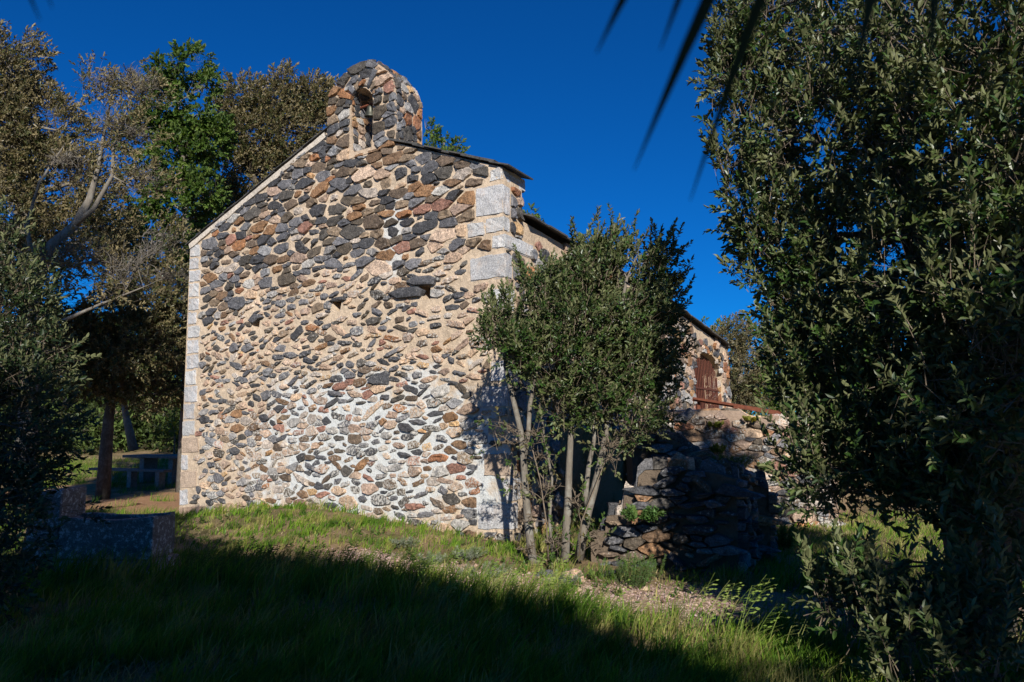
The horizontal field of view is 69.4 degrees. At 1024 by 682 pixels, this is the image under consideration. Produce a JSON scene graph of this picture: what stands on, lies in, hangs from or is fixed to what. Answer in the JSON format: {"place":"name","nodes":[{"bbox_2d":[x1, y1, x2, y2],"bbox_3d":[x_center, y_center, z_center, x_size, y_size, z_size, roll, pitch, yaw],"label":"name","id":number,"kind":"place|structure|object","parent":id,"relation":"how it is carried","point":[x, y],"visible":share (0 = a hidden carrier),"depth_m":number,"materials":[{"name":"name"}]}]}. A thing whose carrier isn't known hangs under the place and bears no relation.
{"place":"outdoors","nodes":[
{"label":"outdoors","id":0,"kind":"place"},
{"bbox_2d":[7,485,179,513],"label":"dirt path","id":1,"kind":"structure","parent":0,"point":[144,502],"depth_m":19.78,"materials":[{"name":"brown soil"}]},
{"bbox_2d":[0,19,149,481],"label":"holm oak","id":2,"kind":"object","parent":1,"relation":"on","point":[23,136],"visible":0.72,"depth_m":19.57,"materials":[{"name":"green plant"}]},
{"bbox_2d":[15,266,188,499],"bbox_3d":[-10.872,1.132,20.237,5.122,6.428,3.786,4,-8,-31],"label":"holm oak","id":3,"kind":"object","parent":1,"relation":"on","point":[162,323],"visible":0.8,"depth_m":20.07,"materials":[{"name":"green plant"}]},
{"bbox_2d":[0,0,1020,415],"label":"sky","id":4,"kind":"structure","parent":0,"point":[526,84],"materials":[{"name":"blue"}]},
{"bbox_2d":[0,408,1023,681],"bbox_3d":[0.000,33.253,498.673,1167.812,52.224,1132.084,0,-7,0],"label":"ground","id":5,"kind":"structure","parent":0,"point":[90,480],"depth_m":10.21,"materials":[{"name":"green plant"}]},
{"bbox_2d":[0,194,111,622],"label":"shaded holm oak","id":6,"kind":"object","parent":5,"relation":"on","point":[15,362],"visible":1,"depth_m":6.96,"materials":[{"name":"green plant"}]},
{"bbox_2d":[17,485,179,572],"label":"stone wall","id":7,"kind":"structure","parent":5,"relation":"on","point":[137,532],"depth_m":8.60,"materials":[{"name":"stone"}]},
{"bbox_2d":[18,50,200,508],"bbox_3d":[-9.221,-1.594,17.043,4.397,11.082,2.441,0,-7,0],"label":"bare branched oak","id":8,"kind":"object","parent":5,"relation":"on","point":[120,86],"visible":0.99,"depth_m":17.30,"materials":[{"name":"grey plant"}]},
{"bbox_2d":[88,467,171,488],"bbox_3d":[-12.509,4.569,24.154,3.291,0.800,0.319,-3,-7,21],"label":"long bench","id":9,"kind":"object","parent":5,"relation":"on","point":[132,473],"visible":0.53,"depth_m":23.86,"materials":[{"name":"grey stone"}]},
{"bbox_2d":[97,322,181,450],"bbox_3d":[-14.128,1.595,27.371,5.618,4.906,2.888,-3,-7,24],"label":"young oak","id":10,"kind":"object","parent":5,"relation":"on","point":[132,445],"visible":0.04,"depth_m":26.72,"materials":[{"name":"green plant"}]},
{"bbox_2d":[122,454,176,483],"bbox_3d":[-12.125,4.511,25.598,2.593,1.130,0.997,-3,-7,21],"label":"picnic table","id":11,"kind":"object","parent":5,"relation":"on","point":[148,461],"visible":0.41,"depth_m":25.51,"materials":[{"name":"grey stone"}]},
{"bbox_2d":[96,37,238,492],"bbox_3d":[-10.999,-2.658,23.466,4.317,14.675,2.660,0,-7,0],"label":"green oak","id":12,"kind":"object","parent":5,"relation":"on","point":[194,133],"visible":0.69,"depth_m":23.51,"materials":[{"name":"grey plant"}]},
{"bbox_2d":[160,407,179,453],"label":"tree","id":13,"kind":"object","parent":5,"relation":"on","point":[171,426],"visible":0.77,"depth_m":29.62,"materials":[{"name":"green plant"}]},
{"bbox_2d":[178,57,338,268],"bbox_3d":[-9.011,-2.781,26.485,6.890,15.471,3.012,0,-7,0],"label":"holm oak","id":14,"kind":"object","parent":5,"relation":"on","point":[300,108],"visible":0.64,"depth_m":26.46,"materials":[{"name":"green plant"}]},
{"bbox_2d":[168,539,450,589],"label":"wild oats","id":15,"kind":"object","parent":5,"relation":"on","point":[270,550],"visible":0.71,"depth_m":7.98,"materials":[{"name":"green plant"}]},
{"bbox_2d":[388,536,420,547],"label":"grey herb","id":16,"kind":"object","parent":5,"relation":"on","point":[410,542],"visible":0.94,"depth_m":10.05,"materials":[{"name":"green plant"}]},
{"bbox_2d":[5,455,882,520],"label":"distant grass","id":17,"kind":"structure","parent":5,"relation":"on","point":[86,465],"depth_m":24.70,"materials":[{"name":"green plant"}]},
{"bbox_2d":[423,116,469,153],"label":"green oak","id":18,"kind":"object","parent":5,"relation":"on","point":[436,137],"visible":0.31,"depth_m":31.99,"materials":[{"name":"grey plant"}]},
{"bbox_2d":[179,59,731,540],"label":"stone chapel","id":19,"kind":"structure","parent":5,"relation":"on","point":[349,263],"depth_m":13.09,"materials":[{"name":"stone"}]},
{"bbox_2d":[360,102,372,117],"bbox_3d":[-2.595,-4.278,13.743,0.757,0.258,0.233,-3,-7,26],"label":"church bell","id":20,"kind":"object","parent":19,"relation":"hanging from","point":[369,112],"visible":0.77,"depth_m":13.69,"materials":[{"name":"silver metal"}]},
{"bbox_2d":[451,545,487,560],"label":"grey herb","id":21,"kind":"object","parent":5,"relation":"on","point":[472,551],"visible":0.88,"depth_m":9.39,"materials":[{"name":"green plant"}]},
{"bbox_2d":[30,0,938,200],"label":"palm tree","id":22,"kind":"object","parent":5,"relation":"on","point":[703,10],"visible":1,"depth_m":0.51,"materials":[{"name":"green plant"}]},
{"bbox_2d":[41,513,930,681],"bbox_3d":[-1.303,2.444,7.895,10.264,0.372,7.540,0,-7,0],"label":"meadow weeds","id":23,"kind":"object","parent":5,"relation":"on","point":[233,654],"visible":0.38,"depth_m":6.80,"materials":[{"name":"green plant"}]},
{"bbox_2d":[0,308,991,455],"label":"wood","id":24,"kind":"object","parent":5,"relation":"on","point":[143,430],"visible":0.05,"depth_m":38.93,"materials":[{"name":"green plant"}]},
{"bbox_2d":[403,548,590,614],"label":"wild oats","id":25,"kind":"object","parent":5,"relation":"on","point":[497,581],"visible":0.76,"depth_m":6.80,"materials":[{"name":"green plant"}]},
{"bbox_2d":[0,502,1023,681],"bbox_3d":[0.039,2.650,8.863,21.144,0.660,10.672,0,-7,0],"label":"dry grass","id":26,"kind":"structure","parent":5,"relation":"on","point":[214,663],"depth_m":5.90,"materials":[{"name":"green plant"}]},
{"bbox_2d":[522,202,543,221],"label":"green oak","id":27,"kind":"object","parent":5,"relation":"on","point":[537,215],"visible":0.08,"depth_m":33.79,"materials":[{"name":"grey plant"}]},
{"bbox_2d":[55,519,1018,676],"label":"leaf litter","id":28,"kind":"object","parent":5,"relation":"on","point":[561,588],"visible":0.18,"depth_m":7.65,"materials":[{"name":"brown plant"}]},
{"bbox_2d":[470,406,628,569],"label":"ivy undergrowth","id":29,"kind":"object","parent":5,"relation":"on","point":[543,468],"visible":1,"depth_m":8.88,"materials":[{"name":"plant"}]},
{"bbox_2d":[466,202,697,565],"bbox_3d":[0.981,0.499,9.567,3.106,4.596,2.149,0,-7,0],"label":"young holm oak","id":30,"kind":"object","parent":5,"relation":"on","point":[584,296],"visible":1,"depth_m":9.11,"materials":[{"name":"green plant"}]},
{"bbox_2d":[583,594,610,629],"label":"wild oat","id":31,"kind":"object","parent":5,"relation":"on","point":[597,605],"visible":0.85,"depth_m":6.11,"materials":[{"name":"green plant"}]},
{"bbox_2d":[592,609,613,641],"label":"wild oat","id":32,"kind":"object","parent":5,"relation":"on","point":[603,614],"visible":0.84,"depth_m":5.75,"materials":[{"name":"green plant"}]},
{"bbox_2d":[597,557,627,580],"bbox_3d":[1.097,2.481,8.048,0.334,0.265,0.264,1,-7,-6],"label":"spurge plant","id":33,"kind":"object","parent":5,"relation":"on","point":[610,575],"visible":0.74,"depth_m":8.06,"materials":[{"name":"green plant"}]},
{"bbox_2d":[605,579,647,630],"bbox_3d":[0.976,2.212,6.136,0.429,0.443,0.083,2,-7,-18],"label":"wild oat","id":34,"kind":"object","parent":5,"relation":"on","point":[619,600],"visible":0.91,"depth_m":6.14,"materials":[{"name":"green plant"}]},
{"bbox_2d":[616,601,639,642],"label":"wild oat","id":35,"kind":"object","parent":5,"relation":"on","point":[628,616],"visible":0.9,"depth_m":5.54,"materials":[{"name":"green plant"}]},
{"bbox_2d":[631,593,656,640],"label":"wild oat","id":36,"kind":"object","parent":5,"relation":"on","point":[648,603],"visible":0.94,"depth_m":5.90,"materials":[{"name":"green plant"}]},
{"bbox_2d":[636,553,666,583],"bbox_3d":[1.472,2.444,7.982,0.407,0.310,0.246,6,-9,-44],"label":"spurge plant","id":37,"kind":"object","parent":5,"relation":"on","point":[661,572],"visible":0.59,"depth_m":7.99,"materials":[{"name":"green plant"}]},
{"bbox_2d":[637,617,679,653],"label":"wild oat","id":38,"kind":"object","parent":5,"relation":"on","point":[654,635],"visible":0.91,"depth_m":5.23,"materials":[{"name":"green plant"}]},
{"bbox_2d":[590,424,791,574],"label":"ruined wall","id":39,"kind":"structure","parent":5,"relation":"on","point":[718,512],"depth_m":8.82,"materials":[{"name":"stone"}]},
{"bbox_2d":[620,503,666,522],"bbox_3d":[1.491,1.987,8.516,0.519,0.202,0.369,-4,-8,29],"label":"leafy weed","id":40,"kind":"object","parent":39,"relation":"on","point":[648,514],"visible":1,"depth_m":8.49,"materials":[{"name":"green plant"}]},
{"bbox_2d":[705,453,756,467],"bbox_3d":[3.034,1.683,10.267,0.677,0.279,0.688,0,-7,0],"label":"grass tuft","id":41,"kind":"object","parent":39,"relation":"on","point":[733,459],"visible":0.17,"depth_m":10.27,"materials":[{"name":"green plant"}]},
{"bbox_2d":[683,584,717,638],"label":"wild oat","id":42,"kind":"object","parent":5,"relation":"on","point":[706,594],"visible":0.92,"depth_m":5.71,"materials":[{"name":"green plant"}]},
{"bbox_2d":[688,573,718,646],"bbox_3d":[1.454,2.075,5.646,0.276,0.579,0.120,4,-8,-32],"label":"wild oat","id":43,"kind":"object","parent":5,"relation":"on","point":[700,606],"visible":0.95,"depth_m":5.64,"materials":[{"name":"green plant"}]},
{"bbox_2d":[692,585,743,660],"bbox_3d":[1.462,2.000,5.098,0.390,0.594,0.228,-5,-9,39],"label":"wild oat","id":44,"kind":"object","parent":5,"relation":"on","point":[713,617],"visible":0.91,"depth_m":5.14,"materials":[{"name":"green plant"}]},
{"bbox_2d":[701,315,739,350],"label":"green oak","id":45,"kind":"object","parent":5,"relation":"on","point":[717,320],"visible":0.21,"depth_m":38.14,"materials":[{"name":"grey plant"}]},
{"bbox_2d":[705,580,736,631],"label":"wild oat","id":46,"kind":"object","parent":5,"relation":"on","point":[721,602],"visible":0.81,"depth_m":5.96,"materials":[{"name":"green plant"}]},
{"bbox_2d":[715,589,739,658],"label":"wild oat","id":47,"kind":"object","parent":5,"relation":"on","point":[731,605],"visible":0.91,"depth_m":5.09,"materials":[{"name":"green plant"}]},
{"bbox_2d":[720,582,743,631],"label":"wild oat","id":48,"kind":"object","parent":5,"relation":"on","point":[731,600],"visible":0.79,"depth_m":6.04,"materials":[{"name":"green plant"}]},
{"bbox_2d":[617,408,847,527],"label":"terrace wall","id":49,"kind":"structure","parent":5,"relation":"on","point":[736,433],"depth_m":12.84,"materials":[{"name":"stone"}]},
{"bbox_2d":[708,420,724,427],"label":"wall plant","id":50,"kind":"object","parent":49,"relation":"attached to","point":[718,424],"depth_m":12.87,"materials":[{"name":"green plant"}]},
{"bbox_2d":[709,443,726,453],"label":"wall plant","id":51,"kind":"object","parent":49,"relation":"attached to","point":[716,448],"depth_m":12.80,"materials":[{"name":"green plant"}]},
{"bbox_2d":[692,397,780,413],"bbox_3d":[4.174,1.383,13.420,1.796,0.767,0.172,-4,-8,30],"label":"rusty handrail","id":52,"kind":"object","parent":49,"relation":"attached to","point":[721,403],"visible":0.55,"depth_m":13.50,"materials":[{"name":"metal"}]},
{"bbox_2d":[742,415,759,421],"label":"wall plant","id":53,"kind":"object","parent":49,"relation":"attached to","point":[748,417],"depth_m":12.75,"materials":[{"name":"green plant"}]},
{"bbox_2d":[756,460,775,469],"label":"wall plant","id":54,"kind":"object","parent":49,"relation":"attached to","point":[759,463],"depth_m":12.60,"materials":[{"name":"green plant"}]},
{"bbox_2d":[724,586,762,637],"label":"wild oat","id":55,"kind":"object","parent":5,"relation":"on","point":[743,609],"visible":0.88,"depth_m":5.55,"materials":[{"name":"green plant"}]},
{"bbox_2d":[711,311,785,414],"bbox_3d":[10.394,2.017,32.934,4.056,6.886,2.718,0,-7,0],"label":"holm oak","id":56,"kind":"object","parent":5,"relation":"on","point":[739,354],"visible":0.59,"depth_m":32.63,"materials":[{"name":"green plant"}]},
{"bbox_2d":[744,582,763,629],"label":"wild oat","id":57,"kind":"object","parent":5,"relation":"on","point":[750,602],"visible":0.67,"depth_m":5.99,"materials":[{"name":"green plant"}]},
{"bbox_2d":[733,584,777,659],"bbox_3d":[1.724,2.017,5.283,0.370,0.580,0.218,0,-7,0],"label":"wild oat","id":58,"kind":"object","parent":5,"relation":"on","point":[753,613],"visible":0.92,"depth_m":5.21,"materials":[{"name":"green plant"}]},
{"bbox_2d":[740,584,773,650],"bbox_3d":[1.782,2.043,5.345,0.273,0.552,0.156,-2,-7,20],"label":"wild oat","id":59,"kind":"object","parent":5,"relation":"on","point":[751,608],"visible":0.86,"depth_m":5.36,"materials":[{"name":"green plant"}]},
{"bbox_2d":[751,604,784,657],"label":"wild oat","id":60,"kind":"object","parent":5,"relation":"on","point":[768,622],"visible":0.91,"depth_m":5.15,"materials":[{"name":"green plant"}]},
{"bbox_2d":[757,579,780,638],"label":"wild oat","id":61,"kind":"object","parent":5,"relation":"on","point":[765,603],"visible":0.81,"depth_m":5.65,"materials":[{"name":"green plant"}]},
{"bbox_2d":[738,578,801,632],"bbox_3d":[2.035,2.093,5.746,0.588,0.561,0.104,-2,-7,13],"label":"wild oat","id":62,"kind":"object","parent":5,"relation":"on","point":[762,610],"visible":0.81,"depth_m":5.77,"materials":[{"name":"green plant"}]},
{"bbox_2d":[771,520,808,550],"bbox_3d":[3.796,2.648,10.121,0.607,0.430,0.697,0,-7,0],"label":"leafy weed","id":63,"kind":"object","parent":5,"relation":"on","point":[789,543],"visible":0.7,"depth_m":9.97,"materials":[{"name":"green plant"}]},
{"bbox_2d":[772,588,807,633],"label":"wild oat","id":64,"kind":"object","parent":5,"relation":"on","point":[781,608],"visible":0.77,"depth_m":5.61,"materials":[{"name":"green plant"}]},
{"bbox_2d":[750,320,830,414],"bbox_3d":[9.474,1.760,23.983,3.221,5.330,2.324,0,-7,0],"label":"green oak","id":65,"kind":"object","parent":5,"relation":"on","point":[767,403],"visible":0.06,"depth_m":24.10,"materials":[{"name":"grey plant"}]},
{"bbox_2d":[768,588,820,647],"bbox_3d":[2.024,2.010,5.154,0.506,0.565,0.044,-2,-7,17],"label":"wild oat","id":66,"kind":"object","parent":5,"relation":"on","point":[787,617],"visible":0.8,"depth_m":5.19,"materials":[{"name":"green plant"}]},
{"bbox_2d":[781,589,819,641],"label":"wild oat","id":67,"kind":"object","parent":5,"relation":"on","point":[796,611],"visible":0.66,"depth_m":5.50,"materials":[{"name":"green plant"}]},
{"bbox_2d":[785,615,833,659],"bbox_3d":[2.114,2.090,5.148,0.481,0.396,0.089,2,-7,-16],"label":"wild oat","id":68,"kind":"object","parent":5,"relation":"on","point":[798,632],"visible":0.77,"depth_m":5.12,"materials":[{"name":"green plant"}]},
{"bbox_2d":[796,604,831,663],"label":"wild oat","id":69,"kind":"object","parent":5,"relation":"on","point":[805,630],"visible":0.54,"depth_m":4.97,"materials":[{"name":"green plant"}]},
{"bbox_2d":[761,521,939,584],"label":"clearing grass","id":70,"kind":"structure","parent":5,"relation":"on","point":[852,530],"depth_m":10.79,"materials":[{"name":"green plant"}]},
{"bbox_2d":[686,0,1023,681],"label":"holm oak","id":71,"kind":"object","parent":5,"relation":"on","point":[959,420],"visible":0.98,"depth_m":5.17,"materials":[{"name":"green plant"}]},
{"bbox_2d":[322,545,1023,669],"bbox_3d":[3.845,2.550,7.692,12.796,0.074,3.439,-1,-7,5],"label":"gravel path","id":72,"kind":"structure","parent":0,"point":[697,593],"depth_m":7.14,"materials":[{"name":"beige gravel"}]},
{"bbox_2d":[417,550,446,564],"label":"grey herb","id":73,"kind":"object","parent":72,"relation":"on","point":[438,555],"visible":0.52,"depth_m":8.97,"materials":[{"name":"green plant"}]},
{"bbox_2d":[455,561,514,578],"bbox_3d":[-0.294,2.567,8.249,0.622,0.187,0.651,-4,-8,29],"label":"grey herb","id":74,"kind":"object","parent":72,"relation":"on","point":[485,570],"visible":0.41,"depth_m":8.29,"materials":[{"name":"green plant"}]},
{"bbox_2d":[535,569,553,576],"bbox_3d":[0.381,2.617,8.282,0.249,0.119,0.156,0,-7,0],"label":"slate rock","id":75,"kind":"object","parent":72,"relation":"on","point":[547,571],"visible":0.31,"depth_m":8.25,"materials":[{"name":"stone"}]},
{"bbox_2d":[540,569,583,587],"bbox_3d":[0.528,2.512,7.828,0.535,0.176,0.469,5,-8,-37],"label":"grey herb","id":76,"kind":"object","parent":72,"relation":"on","point":[575,577],"visible":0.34,"depth_m":7.79,"materials":[{"name":"green plant"}]},
{"bbox_2d":[561,568,585,581],"bbox_3d":[0.665,2.576,8.052,0.269,0.200,0.218,0,-7,0],"label":"boulder","id":77,"kind":"object","parent":72,"relation":"on","point":[577,572],"visible":0.3,"depth_m":8.00,"materials":[{"name":"stone"}]},
{"bbox_2d":[608,552,655,587],"bbox_3d":[1.254,2.394,7.690,0.515,0.367,0.467,0,-7,0],"label":"spurge plant","id":78,"kind":"object","parent":72,"relation":"on","point":[644,572],"visible":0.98,"depth_m":7.68,"materials":[{"name":"green plant"}]},
{"bbox_2d":[558,429,872,525],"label":"terrace ground","id":79,"kind":"structure","parent":0,"point":[611,486],"depth_m":12.77,"materials":[{"name":"soil"}]}
]}

